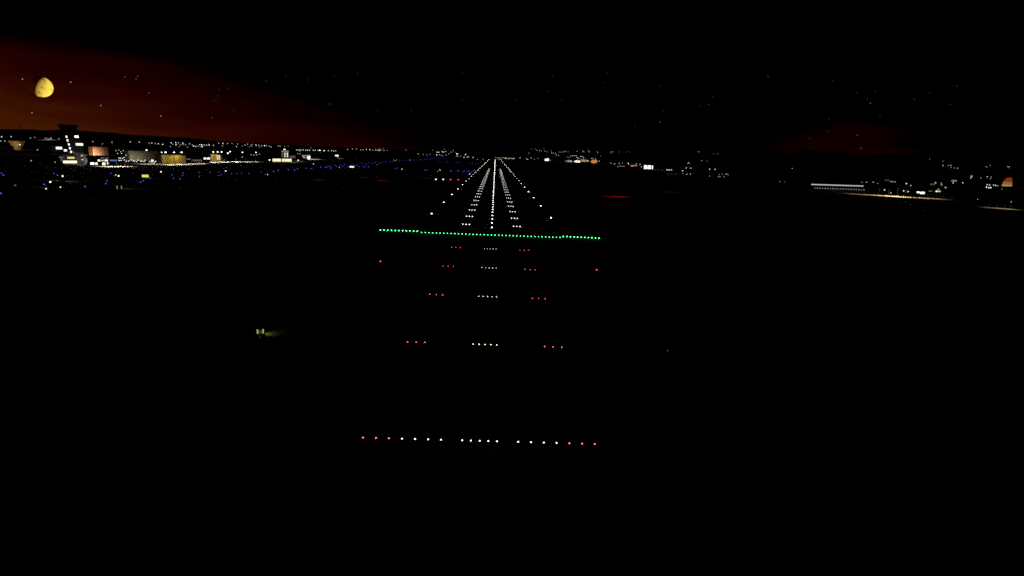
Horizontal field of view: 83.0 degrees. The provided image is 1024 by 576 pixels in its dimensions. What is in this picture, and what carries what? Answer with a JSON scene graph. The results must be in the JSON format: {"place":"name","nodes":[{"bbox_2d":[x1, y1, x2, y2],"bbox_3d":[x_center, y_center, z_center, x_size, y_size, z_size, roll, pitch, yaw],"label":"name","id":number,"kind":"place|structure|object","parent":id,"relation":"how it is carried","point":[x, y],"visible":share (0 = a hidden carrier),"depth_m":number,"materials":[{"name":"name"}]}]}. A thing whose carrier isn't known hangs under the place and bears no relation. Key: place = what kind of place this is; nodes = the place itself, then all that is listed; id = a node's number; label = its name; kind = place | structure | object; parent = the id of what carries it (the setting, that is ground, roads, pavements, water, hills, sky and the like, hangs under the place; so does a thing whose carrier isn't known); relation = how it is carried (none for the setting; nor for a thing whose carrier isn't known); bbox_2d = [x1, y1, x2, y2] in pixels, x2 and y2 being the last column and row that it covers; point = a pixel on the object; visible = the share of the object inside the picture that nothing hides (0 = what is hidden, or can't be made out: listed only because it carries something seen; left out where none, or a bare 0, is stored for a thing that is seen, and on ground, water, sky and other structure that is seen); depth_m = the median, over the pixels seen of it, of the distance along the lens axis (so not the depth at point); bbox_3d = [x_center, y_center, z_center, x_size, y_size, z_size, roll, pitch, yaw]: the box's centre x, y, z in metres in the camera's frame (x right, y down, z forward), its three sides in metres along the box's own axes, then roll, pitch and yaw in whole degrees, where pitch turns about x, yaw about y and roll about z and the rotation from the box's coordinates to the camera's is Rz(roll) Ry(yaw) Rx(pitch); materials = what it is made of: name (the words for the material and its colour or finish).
{"place":"outdoors","nodes":[
{"label":"outdoors","id":0,"kind":"place"},
{"bbox_2d":[8,141,25,149],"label":"water tower","id":1,"kind":"structure","parent":0,"point":[17,145],"depth_m":936.15,"materials":[{"name":"brown"}]},
{"bbox_2d":[28,76,52,96],"bbox_3d":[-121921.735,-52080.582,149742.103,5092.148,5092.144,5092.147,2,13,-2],"label":"moon","id":2,"kind":"object","parent":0,"point":[39,86],"visible":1,"depth_m":148252.38,"materials":[{"name":"yellow stone"}]},
{"bbox_2d":[39,145,66,153],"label":"office building","id":3,"kind":"structure","parent":0,"point":[51,149],"depth_m":575.04,"materials":[{"name":"black"}]},
{"bbox_2d":[40,154,76,163],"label":"terminal building","id":4,"kind":"structure","parent":0,"point":[57,159],"depth_m":553.38,"materials":[{"name":"black"}]},
{"bbox_2d":[124,150,158,159],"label":"cargo building","id":5,"kind":"structure","parent":0,"point":[135,155],"depth_m":732.71,"materials":[{"name":"grey"}]},
{"bbox_2d":[252,331,285,337],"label":"grass","id":6,"kind":"structure","parent":0,"point":[272,333],"depth_m":87.90,"materials":[{"name":"green plant"}]},
{"bbox_2d":[0,136,1023,575],"bbox_3d":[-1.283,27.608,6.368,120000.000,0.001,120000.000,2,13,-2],"label":"ground","id":7,"kind":"structure","parent":0,"point":[746,372],"depth_m":76.08,"materials":[{"name":"black plant"}]},
{"bbox_2d":[57,124,88,163],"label":"control tower","id":8,"kind":"structure","parent":7,"relation":"on","point":[75,145],"depth_m":570.46,"materials":[{"name":"black glass"}]},
{"bbox_2d":[82,155,108,165],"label":"terminal building","id":9,"kind":"structure","parent":7,"relation":"on","point":[93,160],"depth_m":554.58,"materials":[{"name":"black"}]},
{"bbox_2d":[88,146,108,155],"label":"hangar","id":10,"kind":"structure","parent":7,"relation":"on","point":[93,150],"depth_m":784.85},
{"bbox_2d":[108,158,117,165],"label":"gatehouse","id":11,"kind":"object","parent":7,"relation":"on","point":[111,162],"visible":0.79,"depth_m":570.13,"materials":[{"name":"blue"}]},
{"bbox_2d":[154,154,185,163],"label":"hangar","id":12,"kind":"structure","parent":7,"relation":"on","point":[164,158],"depth_m":660.73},
{"bbox_2d":[179,150,209,162],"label":"cargo building","id":13,"kind":"structure","parent":7,"relation":"on","point":[195,156],"depth_m":728.64,"materials":[{"name":"black"}]},
{"bbox_2d":[0,157,409,182],"bbox_3d":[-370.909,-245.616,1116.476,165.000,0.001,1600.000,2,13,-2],"label":"apron","id":14,"kind":"object","parent":7,"relation":"on","point":[45,172],"visible":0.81,"depth_m":522.19,"materials":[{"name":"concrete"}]},
{"bbox_2d":[210,154,222,160],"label":"hangar","id":15,"kind":"structure","parent":7,"relation":"on","point":[218,157],"depth_m":833.24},
{"bbox_2d":[0,158,446,198],"bbox_3d":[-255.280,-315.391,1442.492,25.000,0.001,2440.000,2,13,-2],"label":"taxiway","id":16,"kind":"structure","parent":7,"relation":"on","point":[65,192],"depth_m":361.94,"materials":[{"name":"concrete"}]},
{"bbox_2d":[257,329,263,335],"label":"marker board","id":17,"kind":"object","parent":7,"relation":"on","point":[259,331],"visible":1,"depth_m":87.11,"materials":[{"name":"metal"}]},
{"bbox_2d":[268,158,291,161],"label":"showroom","id":18,"kind":"structure","parent":7,"relation":"on","point":[280,159],"depth_m":924.67,"materials":[{"name":"white"}]},
{"bbox_2d":[273,150,288,157],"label":"hotel building","id":19,"kind":"structure","parent":7,"relation":"on","point":[280,153],"depth_m":971.93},
{"bbox_2d":[295,154,309,158],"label":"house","id":20,"kind":"structure","parent":7,"relation":"on","point":[302,156],"depth_m":1151.67,"materials":[{"name":"black"}]},
{"bbox_2d":[406,159,574,239],"bbox_3d":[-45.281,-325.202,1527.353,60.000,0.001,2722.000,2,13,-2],"label":"runway","id":21,"kind":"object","parent":7,"relation":"on","point":[461,206],"visible":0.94,"depth_m":295.28,"materials":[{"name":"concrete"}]},
{"bbox_2d":[420,161,561,237],"bbox_3d":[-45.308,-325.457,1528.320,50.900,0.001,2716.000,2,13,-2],"label":"runway markings","id":22,"kind":"object","parent":21,"relation":"on","point":[483,228],"visible":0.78,"depth_m":230.28,"materials":[{"name":"paint"}]},
{"bbox_2d":[805,183,865,189],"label":"station canopy","id":23,"kind":"object","parent":7,"relation":"on","point":[839,185],"visible":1,"depth_m":799.97,"materials":[{"name":"grey metal"}]},
{"bbox_2d":[0,129,1023,183],"bbox_3d":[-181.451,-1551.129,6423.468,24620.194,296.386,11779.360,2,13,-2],"label":"hills","id":24,"kind":"structure","parent":0,"point":[920,165],"depth_m":4782.72,"materials":[{"name":"black"}]},
{"bbox_2d":[0,0,1023,160],"label":"sky","id":25,"kind":"structure","parent":0,"point":[779,75],"materials":[{"name":"black"}]},
{"bbox_2d":[589,159,597,163],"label":"domed hall","id":26,"kind":"structure","parent":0,"point":[593,161],"depth_m":3055.11,"materials":[{"name":"orange"}]},
{"bbox_2d":[627,164,638,166],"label":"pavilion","id":27,"kind":"structure","parent":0,"point":[631,165],"depth_m":2387.79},
{"bbox_2d":[642,164,652,168],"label":"hall building","id":28,"kind":"structure","parent":0,"point":[645,166],"depth_m":1992.01,"materials":[{"name":"white"}]},
{"bbox_2d":[880,179,890,181],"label":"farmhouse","id":29,"kind":"object","parent":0,"point":[885,180],"visible":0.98,"depth_m":1681.99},
{"bbox_2d":[827,192,951,199],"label":"road","id":30,"kind":"structure","parent":0,"point":[888,195],"depth_m":709.85,"materials":[{"name":"grey asphalt"}]},
{"bbox_2d":[909,190,925,193],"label":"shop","id":31,"kind":"structure","parent":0,"point":[917,191],"depth_m":812.71},
{"bbox_2d":[925,182,936,185],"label":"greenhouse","id":32,"kind":"object","parent":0,"point":[930,184],"visible":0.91,"depth_m":1396.08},
{"bbox_2d":[946,179,957,183],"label":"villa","id":33,"kind":"object","parent":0,"point":[952,181],"visible":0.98,"depth_m":1953.87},
{"bbox_2d":[978,207,1023,211],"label":"road","id":34,"kind":"structure","parent":0,"point":[1000,209],"depth_m":526.79,"materials":[{"name":"grey asphalt"}]},
{"bbox_2d":[991,177,1014,187],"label":"market hall","id":35,"kind":"structure","parent":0,"point":[1004,182],"depth_m":1659.88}
]}

